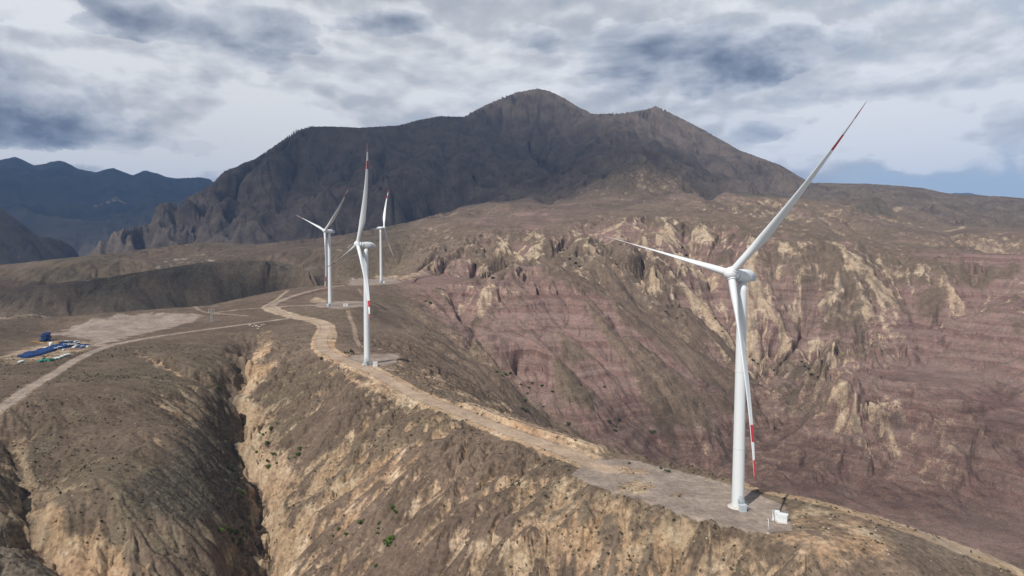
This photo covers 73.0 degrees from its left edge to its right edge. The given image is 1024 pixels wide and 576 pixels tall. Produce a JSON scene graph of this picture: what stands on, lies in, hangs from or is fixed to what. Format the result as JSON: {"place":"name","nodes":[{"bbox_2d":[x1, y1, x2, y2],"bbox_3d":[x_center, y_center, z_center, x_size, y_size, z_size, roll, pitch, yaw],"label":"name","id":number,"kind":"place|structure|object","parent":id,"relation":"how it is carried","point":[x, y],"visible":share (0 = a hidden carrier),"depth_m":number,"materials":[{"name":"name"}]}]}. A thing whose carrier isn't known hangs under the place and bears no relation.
{"place":"outdoors","nodes":[
{"label":"outdoors","id":0,"kind":"place"},
{"bbox_2d":[0,284,618,472],"bbox_3d":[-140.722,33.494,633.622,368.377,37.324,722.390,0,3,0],"label":"dirt road","id":1,"kind":"structure","parent":0,"point":[322,345],"depth_m":386.89,"materials":[{"name":"beige soil"}]},
{"bbox_2d":[0,157,976,256],"bbox_3d":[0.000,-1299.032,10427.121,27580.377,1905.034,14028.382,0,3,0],"label":"mountains","id":2,"kind":"structure","parent":0,"point":[81,212],"depth_m":7321.45,"materials":[{"name":"blue stone"}]},
{"bbox_2d":[0,292,1023,575],"bbox_3d":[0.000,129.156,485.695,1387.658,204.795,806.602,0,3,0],"label":"ridge","id":3,"kind":"structure","parent":0,"point":[964,496],"depth_m":352.49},
{"bbox_2d":[23,354,35,357],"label":"transport frame","id":4,"kind":"object","parent":3,"relation":"on","point":[30,355],"visible":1,"depth_m":499.95,"materials":[{"name":"blue metal"}]},
{"bbox_2d":[38,350,49,353],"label":"transport frame","id":5,"kind":"object","parent":3,"relation":"on","point":[45,351],"visible":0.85,"depth_m":519.08,"materials":[{"name":"blue metal"}]},
{"bbox_2d":[382,537,391,545],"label":"shrub","id":6,"kind":"object","parent":3,"relation":"on","point":[387,542],"visible":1,"depth_m":272.91,"materials":[{"name":"green plant"}]},
{"bbox_2d":[51,277,791,532],"bbox_3d":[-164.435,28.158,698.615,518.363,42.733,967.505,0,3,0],"label":"gravel pads","id":7,"kind":"object","parent":3,"relation":"on","point":[703,499],"visible":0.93,"depth_m":265.83,"materials":[{"name":"beige gravel"}]},
{"bbox_2d":[303,188,348,305],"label":"wind turbine","id":8,"kind":"object","parent":7,"relation":"on","point":[327,231],"visible":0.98,"depth_m":738.30,"materials":[{"name":"metal"}]},
{"bbox_2d":[327,144,375,364],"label":"wind turbine","id":9,"kind":"object","parent":7,"relation":"on","point":[365,246],"visible":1,"depth_m":457.44,"materials":[{"name":"metal"}]},
{"bbox_2d":[371,190,395,282],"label":"wind turbine","id":10,"kind":"object","parent":7,"relation":"on","point":[386,237],"visible":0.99,"depth_m":1021.05,"materials":[{"name":"metal"}]},
{"bbox_2d":[609,101,866,511],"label":"wind turbine","id":11,"kind":"object","parent":7,"relation":"on","point":[734,273],"visible":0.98,"depth_m":233.44,"materials":[{"name":"metal"}]},
{"bbox_2d":[771,510,779,520],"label":"switchgear cabinet","id":12,"kind":"object","parent":7,"relation":"on","point":[775,515],"visible":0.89,"depth_m":226.60,"materials":[{"name":"metal"}]},
{"bbox_2d":[777,512,788,523],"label":"transformer cabinet","id":13,"kind":"object","parent":7,"relation":"on","point":[782,518],"visible":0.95,"depth_m":224.29,"materials":[{"name":"metal"}]},
{"bbox_2d":[0,335,1011,575],"bbox_3d":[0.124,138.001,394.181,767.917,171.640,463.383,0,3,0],"label":"dry scrub","id":14,"kind":"object","parent":3,"relation":"on","point":[518,484],"visible":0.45,"depth_m":321.05,"materials":[{"name":"brown plant"}]},
{"bbox_2d":[3,355,1010,575],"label":"loose stones","id":15,"kind":"object","parent":3,"relation":"on","point":[532,500],"visible":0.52,"depth_m":255.85,"materials":[{"name":"stone"}]},
{"bbox_2d":[0,182,1023,464],"bbox_3d":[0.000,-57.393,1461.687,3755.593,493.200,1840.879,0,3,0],"label":"hills","id":16,"kind":"structure","parent":0,"point":[902,330],"depth_m":1201.41,"materials":[{"name":"brown stone"}]},
{"bbox_2d":[0,88,1023,264],"bbox_3d":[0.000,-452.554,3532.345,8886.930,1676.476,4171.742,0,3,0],"label":"mountain","id":17,"kind":"structure","parent":0,"point":[544,146],"depth_m":3011.28,"materials":[{"name":"stone"}]},
{"bbox_2d":[0,0,1023,197],"label":"sky","id":18,"kind":"structure","parent":0,"point":[167,88],"materials":[{"name":"grey"}]}
]}

